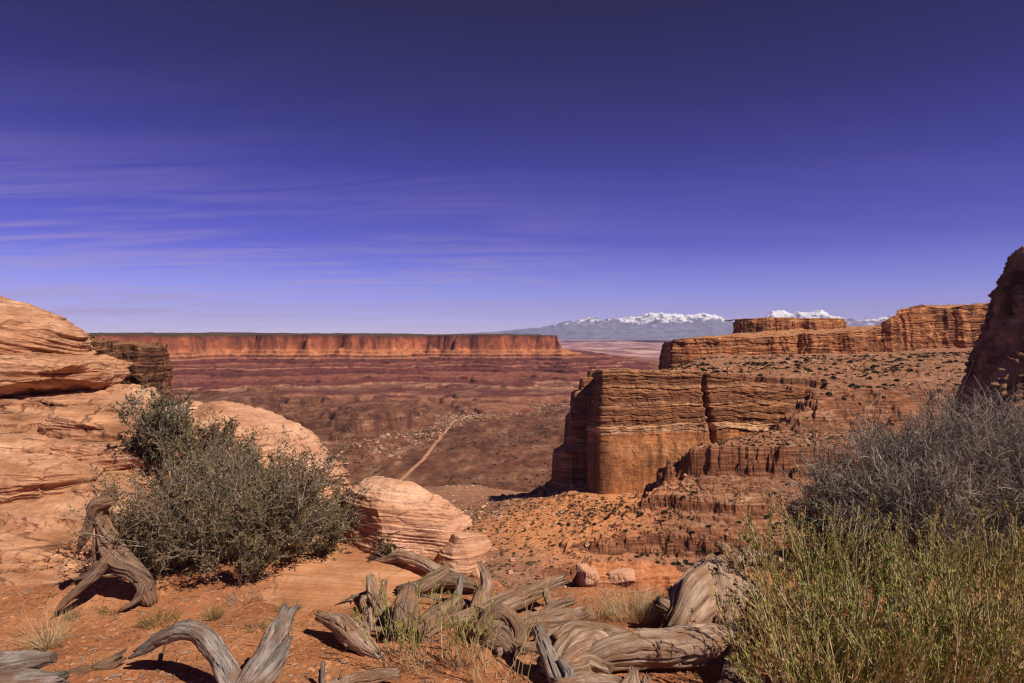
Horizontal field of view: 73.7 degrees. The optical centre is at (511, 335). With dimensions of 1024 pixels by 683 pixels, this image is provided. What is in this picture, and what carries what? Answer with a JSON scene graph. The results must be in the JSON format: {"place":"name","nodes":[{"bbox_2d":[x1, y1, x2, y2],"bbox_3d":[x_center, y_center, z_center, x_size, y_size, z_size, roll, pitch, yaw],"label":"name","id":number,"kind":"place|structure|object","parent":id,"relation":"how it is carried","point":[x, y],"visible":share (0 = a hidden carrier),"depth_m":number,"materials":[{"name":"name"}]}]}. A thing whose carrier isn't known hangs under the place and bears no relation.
{"place":"outdoors","nodes":[
{"label":"outdoors","id":0,"kind":"place"},
{"bbox_2d":[89,335,173,402],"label":"rock cliff","id":1,"kind":"structure","parent":0,"point":[150,361],"depth_m":263.64,"materials":[{"name":"brown stone"}]},
{"bbox_2d":[57,419,382,589],"bbox_3d":[-2.092,1.166,4.895,2.307,1.151,1.897,0,0,0],"label":"dark shrub","id":2,"kind":"object","parent":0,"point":[219,524],"visible":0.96,"depth_m":4.62,"materials":[{"name":"green plant"}]},
{"bbox_2d":[89,332,658,413],"bbox_3d":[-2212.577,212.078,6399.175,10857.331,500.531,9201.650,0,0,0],"label":"mesa","id":3,"kind":"structure","parent":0,"point":[502,373],"depth_m":4585.84,"materials":[{"name":"brown stone"}]},
{"bbox_2d":[172,340,669,491],"bbox_3d":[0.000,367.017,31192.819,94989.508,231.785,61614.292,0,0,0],"label":"canyon floor","id":4,"kind":"structure","parent":0,"point":[435,467],"depth_m":2326.10,"materials":[{"name":"brown soil"}]},
{"bbox_2d":[329,399,562,486],"bbox_3d":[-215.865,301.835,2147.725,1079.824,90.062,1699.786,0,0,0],"label":"floor scrub","id":5,"kind":"object","parent":4,"relation":"on","point":[539,428],"visible":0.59,"depth_m":2102.01,"materials":[{"name":"plant"}]},
{"bbox_2d":[330,403,569,468],"bbox_3d":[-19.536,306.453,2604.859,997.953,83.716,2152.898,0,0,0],"label":"white rim rubble","id":6,"kind":"object","parent":4,"relation":"on","point":[420,433],"visible":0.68,"depth_m":2445.43,"materials":[{"name":"beige stone"}]},
{"bbox_2d":[399,419,456,479],"bbox_3d":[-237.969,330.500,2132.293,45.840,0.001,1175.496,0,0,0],"label":"dirt road","id":7,"kind":"structure","parent":0,"point":[423,458],"depth_m":1904.92,"materials":[{"name":"beige soil"}]},
{"bbox_2d":[0,490,1023,682],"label":"ground","id":8,"kind":"structure","parent":0,"point":[168,585],"depth_m":3.98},
{"bbox_2d":[0,649,69,682],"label":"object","id":9,"kind":"object","parent":8,"relation":"on","point":[22,666],"visible":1,"depth_m":3.30,"materials":[{"name":"grey wood"}]},
{"bbox_2d":[2,602,91,650],"bbox_3d":[-2.526,1.579,3.724,0.413,0.262,0.432,0,0,0],"label":"grass tuft","id":10,"kind":"object","parent":8,"relation":"on","point":[50,645],"visible":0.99,"depth_m":3.71,"materials":[{"name":"beige plant"}]},
{"bbox_2d":[55,602,88,620],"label":"grass tuft","id":11,"kind":"object","parent":8,"relation":"on","point":[66,611],"visible":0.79,"depth_m":4.13,"materials":[{"name":"beige plant"}]},
{"bbox_2d":[0,296,189,585],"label":"sandstone outcrop","id":12,"kind":"object","parent":8,"relation":"on","point":[61,427],"visible":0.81,"depth_m":6.62,"materials":[{"name":"beige stone"}]},
{"bbox_2d":[107,376,200,474],"bbox_3d":[-3.199,0.801,6.100,0.798,0.899,0.749,0,0,0],"label":"dark shrub","id":13,"kind":"object","parent":12,"relation":"on","point":[159,420],"visible":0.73,"depth_m":6.08,"materials":[{"name":"green plant"}]},
{"bbox_2d":[160,401,203,428],"bbox_3d":[-3.552,0.846,7.307,0.622,0.307,0.581,0,0,0],"label":"boulder","id":14,"kind":"object","parent":12,"relation":"on","point":[196,405],"visible":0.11,"depth_m":7.20,"materials":[{"name":"beige stone"}]},
{"bbox_2d":[177,400,351,515],"bbox_3d":[-2.511,1.319,6.938,1.647,1.304,1.613,0,0,-27],"label":"boulder","id":15,"kind":"object","parent":12,"relation":"on","point":[249,417],"visible":0.21,"depth_m":6.72,"materials":[{"name":"beige stone"}]},
{"bbox_2d":[66,648,126,673],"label":"branch","id":16,"kind":"object","parent":8,"relation":"on","point":[111,662],"visible":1,"depth_m":3.50,"materials":[{"name":"brown wood"}]},
{"bbox_2d":[55,489,157,612],"bbox_3d":[-2.495,1.330,4.241,0.563,0.740,0.221,0,0,-9],"label":"dead stump","id":17,"kind":"object","parent":8,"relation":"on","point":[117,559],"visible":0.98,"depth_m":4.22,"materials":[{"name":"brown wood"}]},
{"bbox_2d":[94,598,128,614],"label":"grass tuft","id":18,"kind":"object","parent":8,"relation":"on","point":[103,609],"visible":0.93,"depth_m":4.18,"materials":[{"name":"beige plant"}]},
{"bbox_2d":[135,603,183,629],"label":"grass tuft","id":19,"kind":"object","parent":8,"relation":"on","point":[149,621],"visible":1,"depth_m":4.05,"materials":[{"name":"beige plant"}]},
{"bbox_2d":[157,644,166,672],"bbox_3d":[-1.835,1.694,3.571,0.015,0.098,0.180,0,0,-14],"label":"stick","id":20,"kind":"object","parent":8,"relation":"on","point":[161,657],"visible":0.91,"depth_m":3.58,"materials":[{"name":"brown wood"}]},
{"bbox_2d":[128,602,298,682],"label":"forked log","id":21,"kind":"object","parent":8,"relation":"on","point":[265,663],"visible":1,"depth_m":3.26,"materials":[{"name":"grey wood"}]},
{"bbox_2d":[195,599,231,620],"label":"grass tuft","id":22,"kind":"object","parent":8,"relation":"on","point":[217,617],"visible":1,"depth_m":4.12,"materials":[{"name":"beige plant"}]},
{"bbox_2d":[141,410,309,504],"bbox_3d":[-2.494,1.074,5.977,1.356,0.920,0.972,0,0,-29],"label":"dark shrub","id":23,"kind":"object","parent":8,"relation":"on","point":[189,442],"visible":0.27,"depth_m":5.84,"materials":[{"name":"green plant"}]},
{"bbox_2d":[221,583,264,605],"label":"grass tuft","id":24,"kind":"object","parent":8,"relation":"on","point":[239,597],"visible":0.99,"depth_m":4.33,"materials":[{"name":"plant"}]},
{"bbox_2d":[239,616,270,632],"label":"grass tuft","id":25,"kind":"object","parent":8,"relation":"on","point":[250,626],"visible":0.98,"depth_m":4.01,"materials":[{"name":"beige plant"}]},
{"bbox_2d":[274,597,307,610],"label":"grass tuft","id":26,"kind":"object","parent":8,"relation":"on","point":[291,604],"visible":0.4,"depth_m":4.29,"materials":[{"name":"plant"}]},
{"bbox_2d":[318,661,324,682],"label":"stick","id":27,"kind":"object","parent":8,"relation":"on","point":[321,677],"visible":1,"depth_m":3.29,"materials":[{"name":"grey wood"}]},
{"bbox_2d":[261,542,426,611],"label":"sandstone slab","id":28,"kind":"structure","parent":8,"relation":"on","point":[319,581],"depth_m":4.62,"materials":[{"name":"stone"}]},
{"bbox_2d":[301,530,339,549],"bbox_3d":[-1.467,1.591,5.188,0.390,0.308,0.380,0,0,0],"label":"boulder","id":29,"kind":"object","parent":28,"relation":"on","point":[316,541],"visible":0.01,"depth_m":5.04,"materials":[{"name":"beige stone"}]},
{"bbox_2d":[335,591,365,604],"bbox_3d":[-1.024,1.675,4.351,0.200,0.098,0.023,0,0,-4],"label":"stick","id":30,"kind":"object","parent":28,"relation":"on","point":[356,595],"visible":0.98,"depth_m":4.35,"materials":[{"name":"grey wood"}]},
{"bbox_2d":[371,532,396,556],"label":"shrub","id":31,"kind":"object","parent":28,"relation":"on","point":[384,550],"visible":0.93,"depth_m":4.86,"materials":[{"name":"green plant"}]},
{"bbox_2d":[394,563,478,596],"bbox_3d":[-0.486,1.627,4.523,0.574,0.224,0.183,0,0,4],"label":"branch","id":32,"kind":"object","parent":28,"relation":"on","point":[444,573],"visible":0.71,"depth_m":4.47,"materials":[{"name":"brown wood"}]},
{"bbox_2d":[314,606,383,659],"bbox_3d":[-0.873,1.630,3.797,0.555,0.239,0.206,0,0,41],"label":"wood slab","id":33,"kind":"object","parent":8,"relation":"on","point":[346,631],"depth_m":3.73,"materials":[{"name":"beige wood"}]},
{"bbox_2d":[343,609,361,619],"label":"grass tuft","id":34,"kind":"object","parent":8,"relation":"on","point":[352,616],"visible":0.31,"depth_m":4.14,"materials":[{"name":"plant"}]},
{"bbox_2d":[0,555,718,682],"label":"pebbles","id":35,"kind":"object","parent":8,"relation":"on","point":[292,661],"visible":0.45,"depth_m":3.77,"materials":[{"name":"stone"}]},
{"bbox_2d":[0,570,721,682],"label":"twig litter","id":36,"kind":"object","parent":8,"relation":"on","point":[120,675],"visible":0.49,"depth_m":3.77,"materials":[{"name":"brown wood"}]},
{"bbox_2d":[328,667,401,682],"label":"log","id":37,"kind":"object","parent":8,"relation":"on","point":[377,675],"visible":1,"depth_m":3.25,"materials":[{"name":"brown wood"}]},
{"bbox_2d":[359,574,390,621],"bbox_3d":[-0.813,1.621,4.222,0.340,0.236,0.186,0,0,39],"label":"root","id":38,"kind":"object","parent":8,"relation":"on","point":[373,590],"visible":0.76,"depth_m":4.22,"materials":[{"name":"brown wood"}]},
{"bbox_2d":[371,625,385,635],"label":"branch","id":39,"kind":"object","parent":8,"relation":"on","point":[378,629],"visible":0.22,"depth_m":3.84,"materials":[{"name":"brown wood"}]},
{"bbox_2d":[340,476,472,561],"bbox_3d":[-0.842,1.593,5.311,1.074,0.998,0.912,0,0,0],"label":"boulder","id":40,"kind":"object","parent":8,"relation":"on","point":[411,516],"visible":0.51,"depth_m":4.98,"materials":[{"name":"beige stone"}]},
{"bbox_2d":[368,547,478,588],"bbox_3d":[-0.606,1.614,4.744,0.879,0.235,0.112,0,0,24],"label":"branch","id":41,"kind":"object","parent":8,"relation":"on","point":[424,563],"visible":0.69,"depth_m":4.77,"materials":[{"name":"brown wood"}]},
{"bbox_2d":[416,659,432,665],"bbox_3d":[-0.455,1.688,3.534,0.087,0.041,0.017,0,0,-22],"label":"stick","id":42,"kind":"object","parent":8,"relation":"on","point":[423,662],"visible":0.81,"depth_m":3.53,"materials":[{"name":"grey wood"}]},
{"bbox_2d":[385,581,464,641],"bbox_3d":[-0.493,1.615,3.940,0.433,0.262,0.458,0,0,0],"label":"stump","id":43,"kind":"object","parent":8,"relation":"on","point":[406,597],"visible":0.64,"depth_m":3.85,"materials":[{"name":"brown wood"}]},
{"bbox_2d":[350,568,501,676],"bbox_3d":[-0.440,1.458,3.492,0.798,0.477,0.578,0,0,0],"label":"sparse bush","id":44,"kind":"object","parent":8,"relation":"on","point":[412,634],"visible":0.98,"depth_m":3.46,"materials":[{"name":"green plant"}]},
{"bbox_2d":[422,594,447,601],"bbox_3d":[-0.431,1.654,4.289,0.276,0.061,0.036,0,0,0],"label":"stick","id":45,"kind":"object","parent":8,"relation":"on","point":[434,598],"visible":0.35,"depth_m":4.29,"materials":[{"name":"grey wood"}]},
{"bbox_2d":[422,634,450,649],"bbox_3d":[-0.391,1.644,3.655,0.189,0.092,0.016,0,0,7],"label":"stick","id":46,"kind":"object","parent":8,"relation":"on","point":[425,636],"visible":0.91,"depth_m":3.65,"materials":[{"name":"brown wood"}]},
{"bbox_2d":[454,575,464,594],"bbox_3d":[-0.335,1.575,4.128,0.054,0.210,0.220,0,0,21],"label":"stick","id":47,"kind":"object","parent":8,"relation":"on","point":[460,583],"visible":0.41,"depth_m":4.17,"materials":[{"name":"grey wood"}]},
{"bbox_2d":[435,532,491,576],"bbox_3d":[-0.377,1.652,5.007,0.345,0.429,0.385,0,0,43],"label":"boulder","id":48,"kind":"object","parent":8,"relation":"on","point":[462,552],"visible":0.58,"depth_m":4.89,"materials":[{"name":"beige stone"}]},
{"bbox_2d":[451,605,490,627],"bbox_3d":[-0.213,1.629,3.949,0.330,0.124,0.106,0,0,-17],"label":"log","id":49,"kind":"object","parent":8,"relation":"on","point":[463,612],"visible":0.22,"depth_m":3.91,"materials":[{"name":"brown wood"}]},
{"bbox_2d":[470,568,479,577],"bbox_3d":[-0.229,1.752,4.891,0.176,0.177,0.182,0,0,27],"label":"boulder","id":50,"kind":"object","parent":8,"relation":"on","point":[476,574],"visible":0.15,"depth_m":4.83,"materials":[{"name":"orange stone"}]},
{"bbox_2d":[469,561,492,607],"bbox_3d":[-0.184,1.542,4.071,0.112,0.316,0.312,0,0,9],"label":"root","id":51,"kind":"object","parent":8,"relation":"on","point":[485,588],"visible":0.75,"depth_m":4.10,"materials":[{"name":"brown wood"}]},
{"bbox_2d":[442,577,551,682],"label":"sparse bush","id":52,"kind":"object","parent":8,"relation":"on","point":[465,642],"visible":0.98,"depth_m":3.33,"materials":[{"name":"green plant"}]},
{"bbox_2d":[468,604,528,659],"bbox_3d":[-0.071,1.597,3.697,0.394,0.249,0.224,0,0,36],"label":"root","id":53,"kind":"object","parent":8,"relation":"on","point":[511,626],"visible":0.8,"depth_m":3.67,"materials":[{"name":"brown wood"}]},
{"bbox_2d":[494,641,537,656],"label":"branch","id":54,"kind":"object","parent":8,"relation":"on","point":[499,651],"visible":0.35,"depth_m":3.60,"materials":[{"name":"brown wood"}]},
{"bbox_2d":[482,573,569,610],"bbox_3d":[0.038,1.565,4.064,0.640,0.255,0.136,0,0,-10],"label":"log","id":55,"kind":"object","parent":8,"relation":"on","point":[511,597],"visible":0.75,"depth_m":4.05,"materials":[{"name":"brown wood"}]},
{"bbox_2d":[531,664,538,669],"bbox_3d":[0.153,1.666,3.425,0.121,0.040,0.024,0,0,7],"label":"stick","id":56,"kind":"object","parent":8,"relation":"on","point":[534,667],"visible":0.23,"depth_m":3.42,"materials":[{"name":"brown wood"}]},
{"bbox_2d":[530,621,574,682],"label":"post stub","id":57,"kind":"object","parent":8,"relation":"on","point":[553,664],"visible":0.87,"depth_m":3.28,"materials":[{"name":"grey wood"}]},
{"bbox_2d":[520,597,589,634],"bbox_3d":[0.182,1.600,3.832,0.519,0.212,0.177,0,0,0],"label":"log","id":58,"kind":"object","parent":8,"relation":"on","point":[552,614],"visible":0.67,"depth_m":3.81,"materials":[{"name":"brown wood"}]},
{"bbox_2d":[536,620,614,676],"bbox_3d":[0.350,1.616,3.443,0.403,0.260,0.465,0,0,30],"label":"root mass","id":59,"kind":"object","parent":8,"relation":"on","point":[572,641],"visible":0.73,"depth_m":3.39,"materials":[{"name":"brown wood"}]},
{"bbox_2d":[546,621,627,636],"bbox_3d":[0.445,1.631,3.738,0.620,0.110,0.159,0,0,6],"label":"log","id":60,"kind":"object","parent":8,"relation":"on","point":[611,629],"visible":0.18,"depth_m":3.73,"materials":[{"name":"brown wood"}]},
{"bbox_2d":[578,594,621,621],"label":"grass tuft","id":61,"kind":"object","parent":8,"relation":"on","point":[591,614],"visible":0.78,"depth_m":4.11,"materials":[{"name":"beige plant"}]},
{"bbox_2d":[550,666,651,682],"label":"stump","id":62,"kind":"object","parent":8,"relation":"on","point":[632,676],"visible":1,"depth_m":3.11,"materials":[{"name":"brown wood"}]},
{"bbox_2d":[593,580,668,625],"bbox_3d":[0.728,1.593,4.105,0.525,0.206,0.499,0,0,0],"label":"grass tuft","id":63,"kind":"object","parent":8,"relation":"on","point":[630,616],"visible":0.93,"depth_m":4.11,"materials":[{"name":"beige plant"}]},
{"bbox_2d":[628,583,667,617],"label":"grass tuft","id":64,"kind":"object","parent":8,"relation":"on","point":[647,600],"visible":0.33,"depth_m":4.23,"materials":[{"name":"beige plant"}]},
{"bbox_2d":[611,657,725,671],"bbox_3d":[0.696,1.636,3.396,0.971,0.129,0.077,0,0,-4],"label":"log","id":65,"kind":"object","parent":8,"relation":"on","point":[711,662],"visible":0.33,"depth_m":3.38,"materials":[{"name":"brown wood"}]},
{"bbox_2d":[586,621,752,666],"bbox_3d":[0.739,1.588,3.432,1.027,0.285,0.198,0,0,0],"label":"log","id":66,"kind":"object","parent":8,"relation":"on","point":[666,646],"visible":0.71,"depth_m":3.36,"materials":[{"name":"brown wood"}]},
{"bbox_2d":[652,540,793,627],"bbox_3d":[1.305,1.498,3.985,1.099,0.536,0.410,0,0,-22],"label":"dead tree","id":67,"kind":"object","parent":8,"relation":"on","point":[691,591],"visible":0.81,"depth_m":3.85,"materials":[{"name":"brown wood"}]},
{"bbox_2d":[716,627,760,682],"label":"log","id":68,"kind":"object","parent":8,"relation":"on","point":[729,673],"visible":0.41,"depth_m":3.22,"materials":[{"name":"brown wood"}]},
{"bbox_2d":[709,542,953,682],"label":"green bush","id":69,"kind":"object","parent":8,"relation":"on","point":[776,635],"visible":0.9,"depth_m":2.96,"materials":[{"name":"green plant"}]},
{"bbox_2d":[841,509,860,564],"bbox_3d":[2.478,1.495,5.021,0.159,0.496,0.109,0,0,16],"label":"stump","id":70,"kind":"object","parent":8,"relation":"on","point":[847,530],"visible":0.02,"depth_m":4.99,"materials":[{"name":"brown wood"}]},
{"bbox_2d":[720,487,1023,642],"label":"green bush","id":71,"kind":"object","parent":8,"relation":"on","point":[837,564],"visible":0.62,"depth_m":3.84,"materials":[{"name":"green plant"}]},
{"bbox_2d":[754,427,1023,590],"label":"grey bush","id":72,"kind":"object","parent":8,"relation":"on","point":[909,502],"visible":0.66,"depth_m":4.82,"materials":[{"name":"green plant"}]},
{"bbox_2d":[772,533,1023,682],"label":"green bush","id":73,"kind":"object","parent":8,"relation":"on","point":[985,658],"visible":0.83,"depth_m":3.00,"materials":[{"name":"green plant"}]},
{"bbox_2d":[778,359,1023,568],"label":"grey bush","id":74,"kind":"object","parent":8,"relation":"on","point":[1004,451],"visible":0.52,"depth_m":5.41,"materials":[{"name":"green plant"}]},
{"bbox_2d":[0,0,1023,333],"label":"sky","id":75,"kind":"structure","parent":0,"point":[167,166],"materials":[{"name":"blue"}]},
{"bbox_2d":[576,560,684,591],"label":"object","id":76,"kind":"structure","parent":0,"point":[659,575],"depth_m":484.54,"materials":[{"name":"orange stone"}]},
{"bbox_2d":[580,567,599,586],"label":"boulder","id":77,"kind":"object","parent":76,"relation":"on","point":[589,577],"visible":1,"depth_m":469.90,"materials":[{"name":"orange stone"}]},
{"bbox_2d":[576,563,589,572],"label":"boulder","id":78,"kind":"object","parent":77,"relation":"on","point":[579,566],"visible":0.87,"depth_m":475.46,"materials":[{"name":"beige stone"}]},
{"bbox_2d":[607,568,635,583],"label":"boulder","id":79,"kind":"object","parent":76,"relation":"on","point":[621,575],"visible":1,"depth_m":474.40,"materials":[{"name":"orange stone"}]},
{"bbox_2d":[459,310,892,340],"bbox_3d":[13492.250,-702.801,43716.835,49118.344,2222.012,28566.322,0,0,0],"label":"mountain range","id":80,"kind":"structure","parent":0,"point":[656,326],"depth_m":45013.04,"materials":[{"name":"white snow"}]},
{"bbox_2d":[586,368,806,493],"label":"butte","id":81,"kind":"object","parent":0,"point":[642,426],"visible":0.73,"depth_m":681.18,"materials":[{"name":"brown stone"}]},
{"bbox_2d":[423,347,972,589],"bbox_3d":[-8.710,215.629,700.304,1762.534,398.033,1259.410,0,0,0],"label":"canyon slope","id":82,"kind":"structure","parent":0,"point":[569,462],"depth_m":589.17,"materials":[{"name":"brown stone"}]},
{"bbox_2d":[433,483,590,521],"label":"talus rubble","id":83,"kind":"object","parent":82,"relation":"on","point":[521,503],"visible":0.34,"depth_m":721.58,"materials":[{"name":"brown stone"}]},
{"bbox_2d":[452,360,961,587],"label":"rock rubble","id":84,"kind":"object","parent":82,"relation":"on","point":[615,535],"visible":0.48,"depth_m":635.71,"materials":[{"name":"brown stone"}]},
{"bbox_2d":[463,350,971,586],"bbox_3d":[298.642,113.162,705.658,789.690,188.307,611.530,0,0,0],"label":"scrub","id":85,"kind":"object","parent":82,"relation":"on","point":[719,444],"visible":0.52,"depth_m":638.31,"materials":[{"name":"green plant"}]},
{"bbox_2d":[724,317,847,333],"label":"mesa","id":86,"kind":"structure","parent":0,"point":[752,325],"depth_m":1366.60,"materials":[{"name":"brown stone"}]},
{"bbox_2d":[658,303,989,368],"bbox_3d":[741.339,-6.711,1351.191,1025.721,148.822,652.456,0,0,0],"label":"rim cliff","id":87,"kind":"structure","parent":0,"point":[921,326],"depth_m":1095.62,"materials":[{"name":"brown stone"}]},
{"bbox_2d":[946,246,1023,451],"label":"cliff","id":88,"kind":"structure","parent":0,"point":[997,351],"depth_m":117.76,"materials":[{"name":"brown stone"}]}
]}

